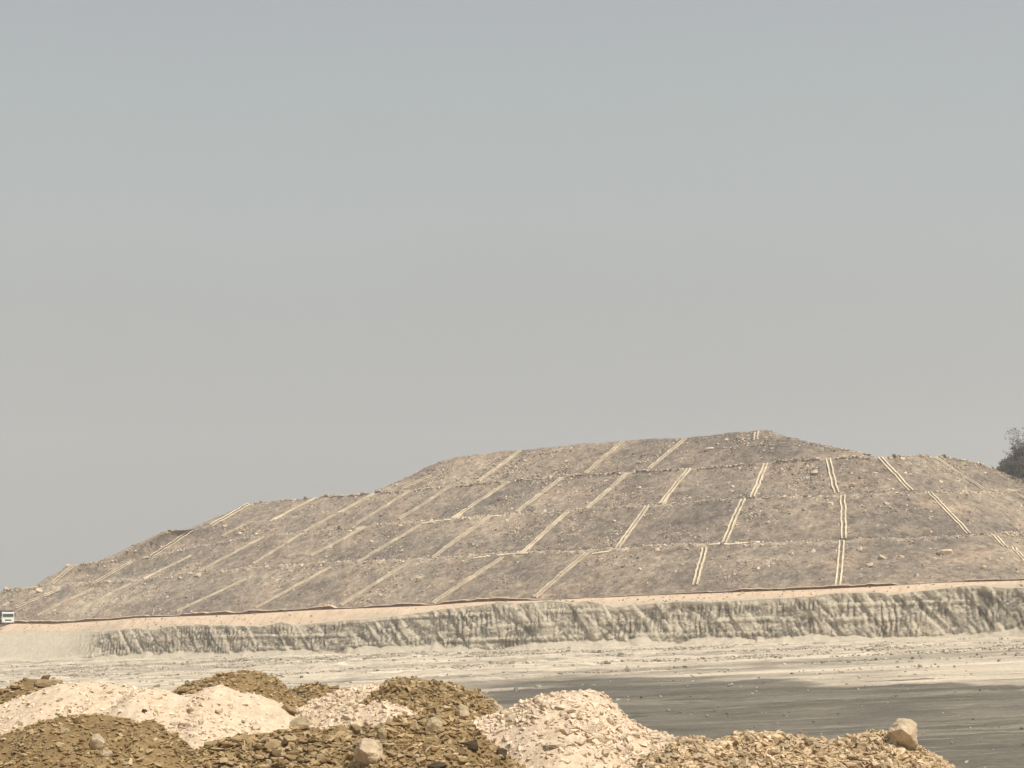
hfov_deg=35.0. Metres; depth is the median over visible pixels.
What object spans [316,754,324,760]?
stone
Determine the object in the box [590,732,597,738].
rock fragment
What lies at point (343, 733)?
stone chips
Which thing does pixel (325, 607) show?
earth bund
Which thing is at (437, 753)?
spoil heap
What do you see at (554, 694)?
rock fragment
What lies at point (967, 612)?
quarry terrain
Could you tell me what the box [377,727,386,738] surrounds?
stone
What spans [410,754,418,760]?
stone
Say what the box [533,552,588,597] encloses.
drainage chute
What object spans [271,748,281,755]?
stone
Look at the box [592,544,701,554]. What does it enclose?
bench drain
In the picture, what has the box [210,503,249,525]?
drainage chute
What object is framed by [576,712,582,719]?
rock fragment
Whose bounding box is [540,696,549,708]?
stone
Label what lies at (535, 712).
rock fragment
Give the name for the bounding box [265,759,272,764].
stone
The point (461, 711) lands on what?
stone
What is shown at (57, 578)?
drainage chute
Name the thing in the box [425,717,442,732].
stone
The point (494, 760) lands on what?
rock fragment
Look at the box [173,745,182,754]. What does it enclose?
stone
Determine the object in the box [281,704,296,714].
stone
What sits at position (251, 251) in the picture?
sky
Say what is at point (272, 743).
stone
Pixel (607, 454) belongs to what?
drainage chute
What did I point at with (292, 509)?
drainage chute
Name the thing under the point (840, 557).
drainage chute
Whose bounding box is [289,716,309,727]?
boulder
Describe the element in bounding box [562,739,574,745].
rock fragment
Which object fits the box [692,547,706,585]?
drainage chute
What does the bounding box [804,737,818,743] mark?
stone
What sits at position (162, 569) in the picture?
drainage chute
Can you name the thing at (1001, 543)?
drainage chute
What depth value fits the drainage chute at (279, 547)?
347.79 m
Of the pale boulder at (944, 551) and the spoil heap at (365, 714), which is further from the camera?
the pale boulder at (944, 551)
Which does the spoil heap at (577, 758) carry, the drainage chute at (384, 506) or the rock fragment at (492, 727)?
the rock fragment at (492, 727)
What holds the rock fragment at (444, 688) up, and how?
on the spoil heap at (406, 691)
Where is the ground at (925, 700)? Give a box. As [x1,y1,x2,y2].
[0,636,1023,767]
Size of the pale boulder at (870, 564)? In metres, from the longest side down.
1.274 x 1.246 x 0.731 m
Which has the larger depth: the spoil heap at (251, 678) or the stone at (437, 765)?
the spoil heap at (251, 678)
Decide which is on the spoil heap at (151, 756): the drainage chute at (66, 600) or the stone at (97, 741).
the stone at (97, 741)
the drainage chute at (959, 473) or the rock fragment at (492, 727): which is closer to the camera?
the rock fragment at (492, 727)
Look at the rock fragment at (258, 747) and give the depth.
35.61 m
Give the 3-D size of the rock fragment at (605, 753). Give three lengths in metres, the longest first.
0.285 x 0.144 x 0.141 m
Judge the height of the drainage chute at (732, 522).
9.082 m
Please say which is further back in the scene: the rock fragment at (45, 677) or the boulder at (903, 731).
the rock fragment at (45, 677)
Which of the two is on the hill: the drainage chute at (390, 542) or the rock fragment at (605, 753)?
the drainage chute at (390, 542)
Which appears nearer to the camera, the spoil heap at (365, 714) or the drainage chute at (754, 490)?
the spoil heap at (365, 714)
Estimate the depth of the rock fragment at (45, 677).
50.94 m
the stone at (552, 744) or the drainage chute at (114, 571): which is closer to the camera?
the stone at (552, 744)
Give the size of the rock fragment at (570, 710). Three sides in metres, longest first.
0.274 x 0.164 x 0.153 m
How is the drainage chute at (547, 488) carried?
on the hill
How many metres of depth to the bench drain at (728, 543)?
280.57 m
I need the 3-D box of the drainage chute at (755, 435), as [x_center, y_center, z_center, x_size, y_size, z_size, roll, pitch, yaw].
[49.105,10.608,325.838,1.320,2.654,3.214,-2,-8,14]
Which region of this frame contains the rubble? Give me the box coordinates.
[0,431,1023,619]
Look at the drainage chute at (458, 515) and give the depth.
340.34 m
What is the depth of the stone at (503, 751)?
35.20 m
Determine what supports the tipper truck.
on the haul road
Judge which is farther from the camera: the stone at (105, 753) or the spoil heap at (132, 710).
the spoil heap at (132, 710)
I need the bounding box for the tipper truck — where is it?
[0,610,15,623]
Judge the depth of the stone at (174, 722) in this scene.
40.74 m
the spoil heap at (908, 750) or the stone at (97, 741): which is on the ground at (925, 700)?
the spoil heap at (908, 750)
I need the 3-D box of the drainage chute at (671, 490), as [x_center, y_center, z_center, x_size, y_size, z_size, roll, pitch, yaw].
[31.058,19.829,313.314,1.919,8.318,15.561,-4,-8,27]
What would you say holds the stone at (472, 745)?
on the spoil heap at (437, 753)
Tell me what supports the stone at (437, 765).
on the spoil heap at (437, 753)
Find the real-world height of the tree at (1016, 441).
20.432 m
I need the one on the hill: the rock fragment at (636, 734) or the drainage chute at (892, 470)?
the drainage chute at (892, 470)
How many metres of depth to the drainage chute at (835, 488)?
299.05 m
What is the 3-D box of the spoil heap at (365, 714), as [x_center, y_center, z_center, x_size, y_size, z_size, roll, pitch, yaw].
[-3.453,9.557,39.990,4.125,3.303,6.960,0,-7,0]
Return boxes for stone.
[34,679,63,686]
[59,727,69,732]
[74,718,81,723]
[90,734,105,749]
[102,750,110,756]
[170,720,178,725]
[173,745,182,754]
[178,686,192,691]
[264,738,284,748]
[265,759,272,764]
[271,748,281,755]
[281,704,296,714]
[283,735,299,744]
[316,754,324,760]
[342,714,353,719]
[353,692,363,699]
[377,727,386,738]
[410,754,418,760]
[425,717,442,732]
[427,762,447,767]
[455,703,473,719]
[463,740,477,750]
[493,703,502,712]
[496,748,507,760]
[524,703,533,709]
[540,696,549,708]
[544,741,566,747]
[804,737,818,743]
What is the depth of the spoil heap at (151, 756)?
34.24 m
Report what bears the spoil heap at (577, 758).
on the ground at (925, 700)
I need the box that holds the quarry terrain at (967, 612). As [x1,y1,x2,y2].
[0,586,1023,661]
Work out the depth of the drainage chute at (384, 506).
353.60 m
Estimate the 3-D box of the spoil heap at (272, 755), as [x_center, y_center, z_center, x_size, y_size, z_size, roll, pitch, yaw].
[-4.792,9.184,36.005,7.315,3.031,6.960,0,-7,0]
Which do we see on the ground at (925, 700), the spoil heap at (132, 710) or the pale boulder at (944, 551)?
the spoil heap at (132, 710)
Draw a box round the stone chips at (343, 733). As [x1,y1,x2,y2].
[0,670,555,767]
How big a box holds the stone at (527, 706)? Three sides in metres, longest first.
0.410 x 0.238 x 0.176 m
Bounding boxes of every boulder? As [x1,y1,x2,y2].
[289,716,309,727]
[354,738,382,763]
[416,576,421,581]
[866,562,873,566]
[887,718,917,749]
[937,549,952,554]
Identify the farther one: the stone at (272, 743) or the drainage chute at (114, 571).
the drainage chute at (114, 571)
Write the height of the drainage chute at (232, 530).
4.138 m
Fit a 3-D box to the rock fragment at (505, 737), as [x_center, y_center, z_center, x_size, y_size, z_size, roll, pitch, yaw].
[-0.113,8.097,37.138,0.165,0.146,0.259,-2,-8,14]
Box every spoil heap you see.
[0,679,44,703]
[0,682,138,733]
[0,715,206,767]
[102,685,310,748]
[174,672,306,707]
[200,730,365,767]
[296,685,341,700]
[296,685,379,727]
[327,703,415,727]
[339,717,517,767]
[364,682,492,720]
[486,692,670,767]
[635,734,939,767]
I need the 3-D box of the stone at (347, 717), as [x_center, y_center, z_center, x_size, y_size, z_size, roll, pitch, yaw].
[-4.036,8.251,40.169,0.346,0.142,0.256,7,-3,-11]
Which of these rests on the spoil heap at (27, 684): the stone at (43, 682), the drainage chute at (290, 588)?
the stone at (43, 682)
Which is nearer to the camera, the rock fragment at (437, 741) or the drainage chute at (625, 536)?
the rock fragment at (437, 741)
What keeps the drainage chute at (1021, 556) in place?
on the hill
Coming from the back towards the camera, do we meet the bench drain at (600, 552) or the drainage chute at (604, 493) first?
the drainage chute at (604, 493)
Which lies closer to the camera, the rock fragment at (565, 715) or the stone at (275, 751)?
the stone at (275, 751)
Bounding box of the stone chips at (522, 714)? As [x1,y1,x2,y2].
[0,681,680,767]
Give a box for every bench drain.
[422,518,451,523]
[473,551,573,558]
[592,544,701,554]
[709,542,747,545]
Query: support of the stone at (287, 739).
on the spoil heap at (272, 755)
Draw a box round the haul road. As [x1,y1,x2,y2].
[0,581,1023,632]
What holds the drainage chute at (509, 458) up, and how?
on the hill
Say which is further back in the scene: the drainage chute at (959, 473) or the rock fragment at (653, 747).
the drainage chute at (959, 473)
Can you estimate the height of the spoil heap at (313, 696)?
3.056 m
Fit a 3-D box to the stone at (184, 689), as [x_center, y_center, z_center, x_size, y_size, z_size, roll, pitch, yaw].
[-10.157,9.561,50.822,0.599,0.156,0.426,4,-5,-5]
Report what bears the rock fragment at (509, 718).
on the spoil heap at (577, 758)
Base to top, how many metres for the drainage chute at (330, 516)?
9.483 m
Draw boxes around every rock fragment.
[41,675,50,678]
[251,744,265,750]
[286,749,299,754]
[330,702,336,707]
[424,737,440,745]
[439,685,448,691]
[453,692,465,697]
[490,724,494,732]
[491,757,498,763]
[503,735,508,740]
[506,716,513,721]
[532,708,539,715]
[549,692,559,696]
[559,728,570,733]
[560,713,570,717]
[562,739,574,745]
[567,707,575,713]
[575,738,586,744]
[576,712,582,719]
[585,724,591,731]
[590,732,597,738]
[602,749,609,756]
[606,716,614,723]
[632,731,640,737]
[651,745,657,750]
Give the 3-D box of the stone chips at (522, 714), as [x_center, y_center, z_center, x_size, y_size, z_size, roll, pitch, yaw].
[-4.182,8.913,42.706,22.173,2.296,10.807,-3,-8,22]
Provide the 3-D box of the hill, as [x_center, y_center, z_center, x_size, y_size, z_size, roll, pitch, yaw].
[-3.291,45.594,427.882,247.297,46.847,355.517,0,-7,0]
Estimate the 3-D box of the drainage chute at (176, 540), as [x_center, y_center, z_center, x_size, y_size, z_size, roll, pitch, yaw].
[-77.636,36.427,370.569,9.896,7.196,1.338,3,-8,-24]
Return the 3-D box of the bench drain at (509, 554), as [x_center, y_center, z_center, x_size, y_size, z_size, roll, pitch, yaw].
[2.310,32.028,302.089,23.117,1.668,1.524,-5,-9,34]
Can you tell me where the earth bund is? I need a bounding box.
[5,578,1023,623]
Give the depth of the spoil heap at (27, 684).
50.22 m
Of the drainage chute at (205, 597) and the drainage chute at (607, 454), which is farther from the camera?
the drainage chute at (607, 454)
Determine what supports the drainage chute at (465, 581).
on the hill
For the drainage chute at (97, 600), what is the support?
on the hill
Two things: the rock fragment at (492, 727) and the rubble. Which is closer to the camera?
the rock fragment at (492, 727)
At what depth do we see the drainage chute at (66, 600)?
351.53 m
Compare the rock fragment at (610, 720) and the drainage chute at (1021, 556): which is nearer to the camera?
the rock fragment at (610, 720)
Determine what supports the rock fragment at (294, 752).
on the spoil heap at (272, 755)
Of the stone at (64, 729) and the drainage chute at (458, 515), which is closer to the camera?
the stone at (64, 729)
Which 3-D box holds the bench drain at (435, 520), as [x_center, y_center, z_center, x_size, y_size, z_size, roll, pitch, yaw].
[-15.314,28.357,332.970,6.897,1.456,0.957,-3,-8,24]
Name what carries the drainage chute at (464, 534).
on the hill
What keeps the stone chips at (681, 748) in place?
on the spoil heap at (908, 750)
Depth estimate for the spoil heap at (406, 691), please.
42.35 m
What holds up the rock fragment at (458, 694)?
on the spoil heap at (406, 691)
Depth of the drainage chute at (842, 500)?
282.52 m
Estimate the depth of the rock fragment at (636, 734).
37.55 m
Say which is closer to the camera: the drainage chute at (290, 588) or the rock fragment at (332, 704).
the rock fragment at (332, 704)
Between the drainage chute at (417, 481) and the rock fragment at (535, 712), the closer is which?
the rock fragment at (535, 712)
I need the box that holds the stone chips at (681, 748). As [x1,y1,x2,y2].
[585,728,957,767]
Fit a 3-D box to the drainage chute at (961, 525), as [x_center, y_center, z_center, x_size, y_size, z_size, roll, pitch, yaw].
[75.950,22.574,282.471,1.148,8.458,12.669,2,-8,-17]
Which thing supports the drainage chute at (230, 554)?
on the hill
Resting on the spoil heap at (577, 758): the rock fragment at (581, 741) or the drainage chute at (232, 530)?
the rock fragment at (581, 741)
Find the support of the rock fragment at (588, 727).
on the spoil heap at (577, 758)
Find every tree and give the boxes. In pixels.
[996,444,1023,478]
[1002,427,1023,483]
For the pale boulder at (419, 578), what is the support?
on the hill
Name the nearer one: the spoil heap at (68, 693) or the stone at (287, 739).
the stone at (287, 739)
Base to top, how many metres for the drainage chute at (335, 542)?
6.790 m
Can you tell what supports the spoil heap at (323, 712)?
on the ground at (925, 700)
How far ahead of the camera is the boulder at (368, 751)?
33.61 m
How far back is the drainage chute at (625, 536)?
300.26 m
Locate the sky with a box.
[0,0,1023,592]
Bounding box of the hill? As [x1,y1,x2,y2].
[0,430,1023,620]
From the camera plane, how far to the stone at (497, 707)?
42.87 m
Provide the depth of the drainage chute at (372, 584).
310.39 m
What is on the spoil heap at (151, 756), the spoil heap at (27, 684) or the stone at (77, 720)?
the stone at (77, 720)
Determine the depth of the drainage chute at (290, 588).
321.11 m
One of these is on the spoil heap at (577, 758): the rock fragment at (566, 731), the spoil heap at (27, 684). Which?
the rock fragment at (566, 731)
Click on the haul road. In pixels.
(317, 617)
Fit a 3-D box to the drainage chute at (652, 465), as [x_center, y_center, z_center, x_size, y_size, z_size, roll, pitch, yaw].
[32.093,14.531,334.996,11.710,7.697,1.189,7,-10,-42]
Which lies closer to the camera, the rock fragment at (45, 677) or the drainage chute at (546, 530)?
the rock fragment at (45, 677)
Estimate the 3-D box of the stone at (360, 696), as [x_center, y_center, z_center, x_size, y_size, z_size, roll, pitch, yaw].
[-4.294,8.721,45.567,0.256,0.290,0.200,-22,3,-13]
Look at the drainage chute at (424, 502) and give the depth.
347.83 m
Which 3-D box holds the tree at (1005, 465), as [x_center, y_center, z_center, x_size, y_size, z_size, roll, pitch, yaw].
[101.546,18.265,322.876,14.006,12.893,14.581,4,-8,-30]
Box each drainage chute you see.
[15,587,60,608]
[37,587,93,615]
[51,564,74,583]
[68,583,130,615]
[95,560,132,581]
[142,555,192,578]
[150,528,193,556]
[177,578,246,611]
[198,536,264,571]
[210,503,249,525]
[220,521,248,535]
[252,533,302,563]
[255,566,331,607]
[269,497,316,521]
[303,493,374,531]
[310,527,364,555]
[340,562,408,605]
[355,490,410,524]
[358,524,421,560]
[398,486,451,519]
[401,475,431,489]
[431,515,492,556]
[432,557,503,603]
[451,481,509,518]
[477,450,521,481]
[515,477,563,512]
[519,511,569,552]
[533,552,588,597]
[584,441,624,473]
[585,473,629,507]
[615,505,649,547]
[647,438,686,468]
[657,468,690,504]
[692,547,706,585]
[721,499,745,542]
[750,462,767,497]
[753,431,758,440]
[826,457,839,493]
[835,540,844,584]
[840,495,846,539]
[877,456,913,491]
[927,491,971,533]
[933,457,984,489]
[990,533,1008,547]
[1011,546,1023,561]
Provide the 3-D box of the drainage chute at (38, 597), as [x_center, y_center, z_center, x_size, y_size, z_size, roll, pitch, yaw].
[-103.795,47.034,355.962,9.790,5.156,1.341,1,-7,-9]

